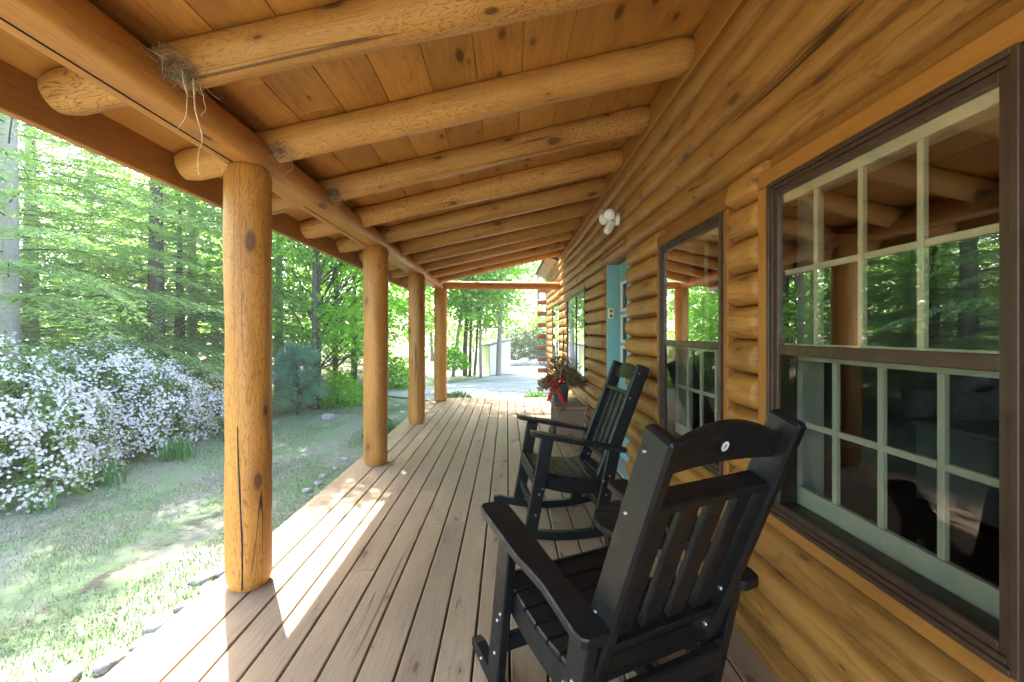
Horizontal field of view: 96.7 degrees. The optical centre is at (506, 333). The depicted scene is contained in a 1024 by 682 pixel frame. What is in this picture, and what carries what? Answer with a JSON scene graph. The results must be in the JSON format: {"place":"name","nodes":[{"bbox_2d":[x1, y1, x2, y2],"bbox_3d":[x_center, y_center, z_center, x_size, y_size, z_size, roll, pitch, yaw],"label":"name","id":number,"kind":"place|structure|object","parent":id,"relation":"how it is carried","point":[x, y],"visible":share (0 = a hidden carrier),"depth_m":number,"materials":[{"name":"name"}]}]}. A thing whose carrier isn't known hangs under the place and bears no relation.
{"place":"outdoors","nodes":[
{"label":"outdoors","id":0,"kind":"place"},
{"bbox_2d":[0,340,534,681],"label":"ground","id":1,"kind":"structure","parent":0,"point":[127,564],"depth_m":3.49,"materials":[{"name":"green plant"}]},
{"bbox_2d":[39,662,82,681],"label":"garden stone","id":2,"kind":"object","parent":1,"relation":"on","point":[72,672],"visible":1,"depth_m":2.04,"materials":[{"name":"stone"}]},
{"bbox_2d":[0,329,132,515],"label":"flowering shrub","id":3,"kind":"object","parent":1,"relation":"on","point":[30,425],"visible":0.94,"depth_m":4.44,"materials":[{"name":"white plant"}]},
{"bbox_2d":[18,147,148,381],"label":"young hemlock","id":4,"kind":"object","parent":1,"relation":"on","point":[39,259],"visible":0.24,"depth_m":7.33,"materials":[{"name":"green plant"}]},
{"bbox_2d":[20,143,185,374],"bbox_3d":[-10.482,-2.008,11.290,4.971,7.925,4.274,0,0,41],"label":"hemlock tree","id":5,"kind":"object","parent":1,"relation":"on","point":[93,247],"visible":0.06,"depth_m":11.32,"materials":[{"name":"green plant"}]},
{"bbox_2d":[18,123,191,370],"bbox_3d":[-9.299,-3.200,8.550,5.617,10.090,5.514,0,0,23],"label":"hemlock tree","id":6,"kind":"object","parent":1,"relation":"on","point":[29,144],"visible":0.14,"depth_m":8.55,"materials":[{"name":"green plant"}]},
{"bbox_2d":[0,331,213,478],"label":"flowering shrub","id":7,"kind":"object","parent":1,"relation":"on","point":[94,378],"visible":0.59,"depth_m":5.82,"materials":[{"name":"white plant"}]},
{"bbox_2d":[92,650,126,675],"bbox_3d":[-1.893,1.561,2.157,0.104,0.063,0.136,0,0,3],"label":"garden stone","id":8,"kind":"object","parent":1,"relation":"on","point":[105,663],"visible":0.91,"depth_m":2.14,"materials":[{"name":"stone"}]},
{"bbox_2d":[0,422,223,513],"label":"strap leaf clumps","id":9,"kind":"object","parent":1,"relation":"on","point":[178,449],"visible":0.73,"depth_m":4.77,"materials":[{"name":"green plant"}]},
{"bbox_2d":[40,153,222,358],"bbox_3d":[-10.691,-1.714,13.256,5.280,6.847,5.569,0,0,-29],"label":"maple tree","id":10,"kind":"object","parent":1,"relation":"on","point":[132,244],"visible":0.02,"depth_m":12.70,"materials":[{"name":"green plant"}]},
{"bbox_2d":[0,112,272,421],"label":"hemlock tree","id":11,"kind":"object","parent":1,"relation":"on","point":[12,232],"visible":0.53,"depth_m":5.95,"materials":[{"name":"green plant"}]},
{"bbox_2d":[128,633,153,651],"bbox_3d":[-1.839,1.567,2.312,0.109,0.052,0.110,0,0,13],"label":"garden stone","id":12,"kind":"object","parent":1,"relation":"on","point":[137,643],"visible":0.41,"depth_m":2.29,"materials":[{"name":"stone"}]},
{"bbox_2d":[76,355,223,448],"bbox_3d":[-5.299,1.155,7.077,2.244,1.648,2.215,0,0,0],"label":"flowering shrub","id":13,"kind":"object","parent":1,"relation":"on","point":[214,395],"visible":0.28,"depth_m":6.92,"materials":[{"name":"white plant"}]},
{"bbox_2d":[81,186,224,379],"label":"young hemlock","id":14,"kind":"object","parent":1,"relation":"on","point":[180,329],"visible":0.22,"depth_m":9.44,"materials":[{"name":"green plant"}]},
{"bbox_2d":[142,612,173,634],"bbox_3d":[-1.876,1.562,2.463,0.168,0.074,0.157,0,0,-28],"label":"garden stone","id":15,"kind":"object","parent":1,"relation":"on","point":[154,623],"visible":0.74,"depth_m":2.43,"materials":[{"name":"stone"}]},
{"bbox_2d":[21,164,308,377],"bbox_3d":[-7.629,-2.869,10.952,5.112,9.098,5.815,0,0,-36],"label":"hemlock tree","id":16,"kind":"object","parent":1,"relation":"on","point":[196,253],"visible":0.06,"depth_m":10.35,"materials":[{"name":"green plant"}]},
{"bbox_2d":[113,183,222,333],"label":"maple tree","id":17,"kind":"object","parent":1,"relation":"on","point":[176,250],"visible":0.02,"depth_m":18.73,"materials":[{"name":"green plant"}]},
{"bbox_2d":[19,140,335,403],"bbox_3d":[-6.735,-3.102,8.875,6.462,10.302,5.557,0,0,-7],"label":"hemlock tree","id":18,"kind":"object","parent":1,"relation":"on","point":[156,236],"visible":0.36,"depth_m":8.38,"materials":[{"name":"green plant"}]},
{"bbox_2d":[173,600,190,612],"bbox_3d":[-1.860,1.570,2.621,0.082,0.047,0.092,0,0,24],"label":"garden stone","id":19,"kind":"object","parent":1,"relation":"on","point":[180,606],"visible":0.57,"depth_m":2.60,"materials":[{"name":"stone"}]},
{"bbox_2d":[187,569,216,585],"bbox_3d":[-1.950,1.566,2.930,0.138,0.055,0.164,0,0,16],"label":"garden stone","id":20,"kind":"object","parent":1,"relation":"on","point":[201,578],"visible":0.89,"depth_m":2.90,"materials":[{"name":"stone"}]},
{"bbox_2d":[196,581,214,594],"bbox_3d":[-1.828,1.565,2.805,0.125,0.059,0.134,0,0,31],"label":"garden stone","id":21,"kind":"object","parent":1,"relation":"on","point":[206,585],"visible":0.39,"depth_m":2.78,"materials":[{"name":"stone"}]},
{"bbox_2d":[216,563,224,577],"bbox_3d":[-1.864,1.563,3.023,0.145,0.073,0.152,0,0,27],"label":"garden stone","id":22,"kind":"object","parent":1,"relation":"on","point":[220,571],"visible":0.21,"depth_m":2.97,"materials":[{"name":"stone"}]},
{"bbox_2d":[190,254,309,389],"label":"young hemlock","id":23,"kind":"object","parent":1,"relation":"on","point":[276,340],"visible":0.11,"depth_m":10.31,"materials":[{"name":"green plant"}]},
{"bbox_2d":[166,220,363,392],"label":"hemlock tree","id":24,"kind":"object","parent":1,"relation":"on","point":[278,271],"visible":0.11,"depth_m":11.95,"materials":[{"name":"green plant"}]},
{"bbox_2d":[189,198,362,408],"bbox_3d":[-4.003,-2.601,9.334,5.259,8.584,5.578,0,0,0],"label":"maple tree","id":25,"kind":"object","parent":1,"relation":"on","point":[315,281],"visible":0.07,"depth_m":9.35,"materials":[{"name":"green plant"}]},
{"bbox_2d":[198,235,362,341],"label":"maple tree","id":26,"kind":"object","parent":1,"relation":"on","point":[295,288],"visible":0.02,"depth_m":16.04,"materials":[{"name":"green plant"}]},
{"bbox_2d":[20,137,547,360],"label":"forest","id":27,"kind":"object","parent":1,"relation":"on","point":[485,339],"visible":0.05,"depth_m":26.11,"materials":[{"name":"green plant"}]},
{"bbox_2d":[117,174,456,380],"bbox_3d":[-4.576,-3.058,10.852,7.392,9.586,7.797,0,0,20],"label":"maple tree","id":28,"kind":"object","parent":1,"relation":"on","point":[399,311],"visible":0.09,"depth_m":9.91,"materials":[{"name":"green plant"}]},
{"bbox_2d":[272,340,330,414],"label":"young pine","id":29,"kind":"object","parent":1,"relation":"on","point":[287,374],"visible":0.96,"depth_m":8.53,"materials":[{"name":"green plant"}]},
{"bbox_2d":[302,488,312,493],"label":"garden stone","id":30,"kind":"object","parent":1,"relation":"on","point":[307,490],"visible":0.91,"depth_m":4.49,"materials":[{"name":"stone"}]},
{"bbox_2d":[314,481,322,485],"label":"garden stone","id":31,"kind":"object","parent":1,"relation":"on","point":[318,482],"visible":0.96,"depth_m":4.70,"materials":[{"name":"stone"}]},
{"bbox_2d":[205,206,433,386],"bbox_3d":[-4.886,-2.223,13.347,6.405,7.874,6.072,0,0,7],"label":"maple tree","id":32,"kind":"object","parent":1,"relation":"on","point":[337,281],"visible":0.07,"depth_m":12.87,"materials":[{"name":"green plant"}]},
{"bbox_2d":[318,473,327,478],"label":"garden stone","id":33,"kind":"object","parent":1,"relation":"on","point":[323,475],"visible":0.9,"depth_m":4.92,"materials":[{"name":"stone"}]},
{"bbox_2d":[320,413,335,420],"bbox_3d":[-3.249,1.530,8.300,0.284,0.127,0.293,0,0,-37],"label":"garden stone","id":34,"kind":"object","parent":1,"relation":"on","point":[327,416],"visible":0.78,"depth_m":8.22,"materials":[{"name":"stone"}]},
{"bbox_2d":[308,364,362,409],"bbox_3d":[-3.696,1.155,9.881,1.436,0.976,1.307,0,0,0],"label":"shrub","id":35,"kind":"object","parent":1,"relation":"on","point":[341,378],"visible":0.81,"depth_m":9.74,"materials":[{"name":"green plant"}]},
{"bbox_2d":[340,457,347,461],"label":"garden stone","id":36,"kind":"object","parent":1,"relation":"on","point":[344,459],"visible":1,"depth_m":5.57,"materials":[{"name":"stone"}]},
{"bbox_2d":[298,261,404,359],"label":"maple tree","id":37,"kind":"object","parent":1,"relation":"on","point":[360,321],"visible":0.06,"depth_m":18.93,"materials":[{"name":"green plant"}]},
{"bbox_2d":[309,265,407,381],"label":"hemlock tree","id":38,"kind":"object","parent":1,"relation":"on","point":[354,365],"visible":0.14,"depth_m":14.40,"materials":[{"name":"green plant"}]},
{"bbox_2d":[362,418,397,436],"bbox_3d":[-1.860,1.438,6.763,0.636,0.377,0.783,0,0,0],"label":"plant","id":39,"kind":"object","parent":1,"relation":"on","point":[390,424],"visible":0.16,"depth_m":6.73,"materials":[{"name":"green plant"}]},
{"bbox_2d":[388,354,408,389],"bbox_3d":[-3.104,1.119,12.912,1.590,1.062,1.388,0,0,0],"label":"shrub","id":40,"kind":"object","parent":1,"relation":"on","point":[392,368],"visible":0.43,"depth_m":12.67,"materials":[{"name":"green plant"}]},
{"bbox_2d":[348,275,473,345],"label":"maple tree","id":41,"kind":"object","parent":1,"relation":"on","point":[428,326],"visible":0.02,"depth_m":16.20,"materials":[{"name":"green plant"}]},
{"bbox_2d":[97,398,776,681],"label":"porch deck","id":42,"kind":"structure","parent":1,"relation":"on","point":[407,611],"depth_m":2.41,"materials":[{"name":"brown wood"}]},
{"bbox_2d":[223,162,272,592],"bbox_3d":[-1.364,0.226,2.405,0.232,2.186,0.230,0,0,0],"label":"porch post","id":43,"kind":"object","parent":42,"relation":"on","point":[248,313],"visible":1,"depth_m":2.31,"materials":[{"name":"wood"}]},
{"bbox_2d":[363,246,388,465],"bbox_3d":[-1.325,0.226,4.610,0.249,2.186,0.257,0,0,0],"label":"porch post","id":44,"kind":"object","parent":42,"relation":"on","point":[375,355],"visible":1,"depth_m":4.50,"materials":[{"name":"wood"}]},
{"bbox_2d":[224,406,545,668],"bbox_3d":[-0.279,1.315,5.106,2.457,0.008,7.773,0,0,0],"label":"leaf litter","id":45,"kind":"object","parent":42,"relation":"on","point":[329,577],"visible":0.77,"depth_m":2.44,"materials":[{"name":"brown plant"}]},
{"bbox_2d":[408,273,424,423],"bbox_3d":[-1.323,0.226,6.680,0.252,2.186,0.254,0,0,0],"label":"porch post","id":46,"kind":"object","parent":42,"relation":"on","point":[416,343],"visible":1,"depth_m":6.57,"materials":[{"name":"wood"}]},
{"bbox_2d":[434,288,446,401],"bbox_3d":[-1.294,0.226,8.871,0.258,2.186,0.269,0,0,0],"label":"porch post","id":47,"kind":"object","parent":42,"relation":"on","point":[440,344],"visible":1,"depth_m":8.76,"materials":[{"name":"brown wood"}]},
{"bbox_2d":[548,426,555,433],"bbox_3d":[0.600,1.260,5.931,0.112,0.117,0.146,0,0,-30],"label":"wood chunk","id":48,"kind":"object","parent":42,"relation":"on","point":[551,429],"visible":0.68,"depth_m":5.88,"materials":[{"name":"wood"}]},
{"bbox_2d":[550,397,587,438],"bbox_3d":[0.780,1.107,5.930,0.400,0.424,0.840,0,0,0],"label":"wooden bench","id":49,"kind":"object","parent":42,"relation":"on","point":[571,410],"visible":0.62,"depth_m":5.56,"materials":[{"name":"brown wood"}]},
{"bbox_2d":[536,330,585,402],"bbox_3d":[0.739,0.436,5.954,0.653,0.944,0.629,0,0,-45],"label":"flower pot","id":50,"kind":"object","parent":49,"relation":"on","point":[567,376],"visible":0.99,"depth_m":5.87,"materials":[{"name":"red plant"}]},
{"bbox_2d":[494,360,649,539],"bbox_3d":[0.427,0.763,3.195,0.994,1.112,0.682,0,0,-7],"label":"rocking chair","id":51,"kind":"object","parent":42,"relation":"on","point":[585,474],"visible":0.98,"depth_m":3.00,"materials":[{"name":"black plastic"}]},
{"bbox_2d":[472,409,806,681],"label":"rocking chair","id":52,"kind":"object","parent":42,"relation":"on","point":[610,612],"visible":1,"depth_m":1.25,"materials":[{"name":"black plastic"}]},
{"bbox_2d":[594,500,698,598],"bbox_3d":[0.660,1.093,2.130,0.500,0.451,0.494,0,0,0],"label":"side table","id":53,"kind":"object","parent":42,"relation":"on","point":[605,517],"visible":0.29,"depth_m":2.13,"materials":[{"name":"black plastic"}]},
{"bbox_2d":[447,390,471,397],"bbox_3d":[-1.038,1.420,9.752,0.688,0.403,0.654,0,0,-33],"label":"plant","id":54,"kind":"object","parent":1,"relation":"on","point":[456,395],"visible":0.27,"depth_m":9.71,"materials":[{"name":"green plant"}]},
{"bbox_2d":[447,344,472,370],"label":"sapling","id":55,"kind":"object","parent":1,"relation":"on","point":[458,355],"visible":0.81,"depth_m":15.04,"materials":[{"name":"green plant"}]},
{"bbox_2d":[397,266,536,376],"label":"slender tree","id":56,"kind":"object","parent":1,"relation":"on","point":[460,327],"visible":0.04,"depth_m":16.36,"materials":[{"name":"green plant"}]},
{"bbox_2d":[425,265,518,375],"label":"slender tree","id":57,"kind":"object","parent":1,"relation":"on","point":[465,372],"visible":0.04,"depth_m":16.77,"materials":[{"name":"green plant"}]},
{"bbox_2d":[425,267,519,375],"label":"slender tree","id":58,"kind":"object","parent":1,"relation":"on","point":[473,329],"visible":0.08,"depth_m":16.17,"materials":[{"name":"green plant"}]},
{"bbox_2d":[447,266,530,375],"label":"slender tree","id":59,"kind":"object","parent":1,"relation":"on","point":[477,331],"visible":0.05,"depth_m":16.51,"materials":[{"name":"green plant"}]},
{"bbox_2d":[447,265,531,376],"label":"slender tree","id":60,"kind":"object","parent":1,"relation":"on","point":[458,298],"visible":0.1,"depth_m":16.09,"materials":[{"name":"green plant"}]},
{"bbox_2d":[448,261,546,375],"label":"slender tree","id":61,"kind":"object","parent":1,"relation":"on","point":[499,349],"visible":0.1,"depth_m":16.15,"materials":[{"name":"green plant"}]},
{"bbox_2d":[482,339,512,374],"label":"garden shed","id":62,"kind":"structure","parent":1,"relation":"on","point":[489,358],"depth_m":17.28,"materials":[{"name":"beige"}]},
{"bbox_2d":[510,360,520,366],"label":"boulder","id":63,"kind":"object","parent":1,"relation":"on","point":[514,363],"visible":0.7,"depth_m":21.27,"materials":[{"name":"stone"}]},
{"bbox_2d":[518,358,529,365],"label":"boulder","id":64,"kind":"object","parent":1,"relation":"on","point":[523,361],"visible":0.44,"depth_m":21.65,"materials":[{"name":"stone"}]},
{"bbox_2d":[503,322,546,360],"bbox_3d":[1.124,0.565,23.261,3.205,2.424,2.688,0,0,-19],"label":"rhododendron shrub","id":65,"kind":"object","parent":1,"relation":"on","point":[531,343],"visible":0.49,"depth_m":22.70,"materials":[{"name":"green plant"}]},
{"bbox_2d":[521,390,547,398],"bbox_3d":[0.611,1.419,9.768,0.733,0.441,0.576,0,0,0],"label":"plant","id":66,"kind":"object","parent":1,"relation":"on","point":[538,395],"visible":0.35,"depth_m":9.70,"materials":[{"name":"green plant"}]},
{"bbox_2d":[527,359,543,365],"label":"boulder","id":67,"kind":"object","parent":1,"relation":"on","point":[533,362],"visible":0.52,"depth_m":21.50,"materials":[{"name":"stone"}]},
{"bbox_2d":[534,339,547,357],"bbox_3d":[2.580,0.665,23.049,2.670,2.175,2.573,0,0,0],"label":"rhododendron shrub","id":68,"kind":"object","parent":1,"relation":"on","point":[543,351],"visible":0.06,"depth_m":22.62,"materials":[{"name":"green plant"}]},
{"bbox_2d":[535,0,1023,681],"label":"log cabin","id":69,"kind":"object","parent":1,"relation":"on","point":[819,228],"visible":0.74,"depth_m":1.81,"materials":[{"name":"brown wood"}]},
{"bbox_2d":[0,0,748,289],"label":"porch roof","id":70,"kind":"structure","parent":69,"relation":"attached to","point":[441,143],"depth_m":2.36,"materials":[{"name":"wood"}]},
{"bbox_2d":[138,41,221,174],"bbox_3d":[-1.219,-0.830,1.673,0.226,0.452,0.318,0,0,0],"label":"bird nest","id":71,"kind":"object","parent":70,"relation":"on","point":[170,71],"visible":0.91,"depth_m":1.68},
{"bbox_2d":[263,137,298,185],"bbox_3d":[-1.204,-0.929,2.430,0.192,0.250,0.215,0,0,-37],"label":"bird nest","id":72,"kind":"object","parent":70,"relation":"on","point":[277,151],"visible":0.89,"depth_m":2.41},
{"bbox_2d":[326,184,349,211],"bbox_3d":[-1.199,-0.936,3.200,0.147,0.152,0.227,0,0,10],"label":"bird nest","id":73,"kind":"object","parent":70,"relation":"on","point":[334,196],"visible":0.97,"depth_m":3.19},
{"bbox_2d":[551,300,561,364],"bbox_3d":[1.066,0.035,9.675,0.108,1.390,1.470,0,0,0],"label":"window","id":74,"kind":"structure","parent":69,"relation":"in","point":[555,306],"depth_m":9.62,"materials":[{"name":"white glass"}]},
{"bbox_2d":[565,285,588,387],"bbox_3d":[1.066,0.045,6.940,0.108,1.370,1.900,0,0,0],"label":"window","id":75,"kind":"structure","parent":69,"relation":"in","point":[576,323],"depth_m":6.72,"materials":[{"name":"brown glass"}]},
{"bbox_2d":[599,209,619,233],"bbox_3d":[0.945,-1.022,4.195,0.167,0.217,0.244,0,0,0],"label":"security light","id":76,"kind":"object","parent":69,"relation":"attached to","point":[607,216],"visible":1,"depth_m":4.16,"materials":[{"name":"white plastic"}]},
{"bbox_2d":[608,308,613,318],"bbox_3d":[1.100,-0.207,4.810,0.064,0.115,0.024,0,0,0],"label":"key box","id":77,"kind":"object","parent":69,"relation":"attached to","point":[610,313],"visible":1,"depth_m":4.80,"materials":[{"name":"beige plastic"}]},
{"bbox_2d":[598,239,635,478],"bbox_3d":[1.126,0.258,4.430,0.268,2.124,1.060,0,0,0],"label":"door","id":78,"kind":"structure","parent":69,"relation":"in","point":[616,283],"depth_m":4.82,"materials":[{"name":"teal paint"}]},
{"bbox_2d":[657,195,756,478],"bbox_3d":[1.147,0.053,2.652,0.245,1.416,1.009,0,0,0],"label":"window","id":79,"kind":"structure","parent":69,"relation":"in","point":[693,273],"depth_m":2.63,"materials":[{"name":"brown glass"}]},
{"bbox_2d":[758,9,1023,681],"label":"window","id":80,"kind":"structure","parent":69,"relation":"in","point":[978,622],"depth_m":1.22,"materials":[{"name":"brown wood"}]},
{"bbox_2d":[18,121,545,339],"label":"sky","id":81,"kind":"structure","parent":0,"point":[540,278],"materials":[{"name":"white"}]},
{"bbox_2d":[327,366,552,399],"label":"driveway","id":82,"kind":"structure","parent":0,"point":[517,382],"depth_m":13.02,"materials":[{"name":"grey asphalt"}]},
{"bbox_2d":[911,420,998,538],"bbox_3d":[3.400,0.975,2.600,0.740,0.650,1.640,0,0,0],"label":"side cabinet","id":83,"kind":"object","parent":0,"point":[974,445],"visible":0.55,"depth_m":3.04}
]}

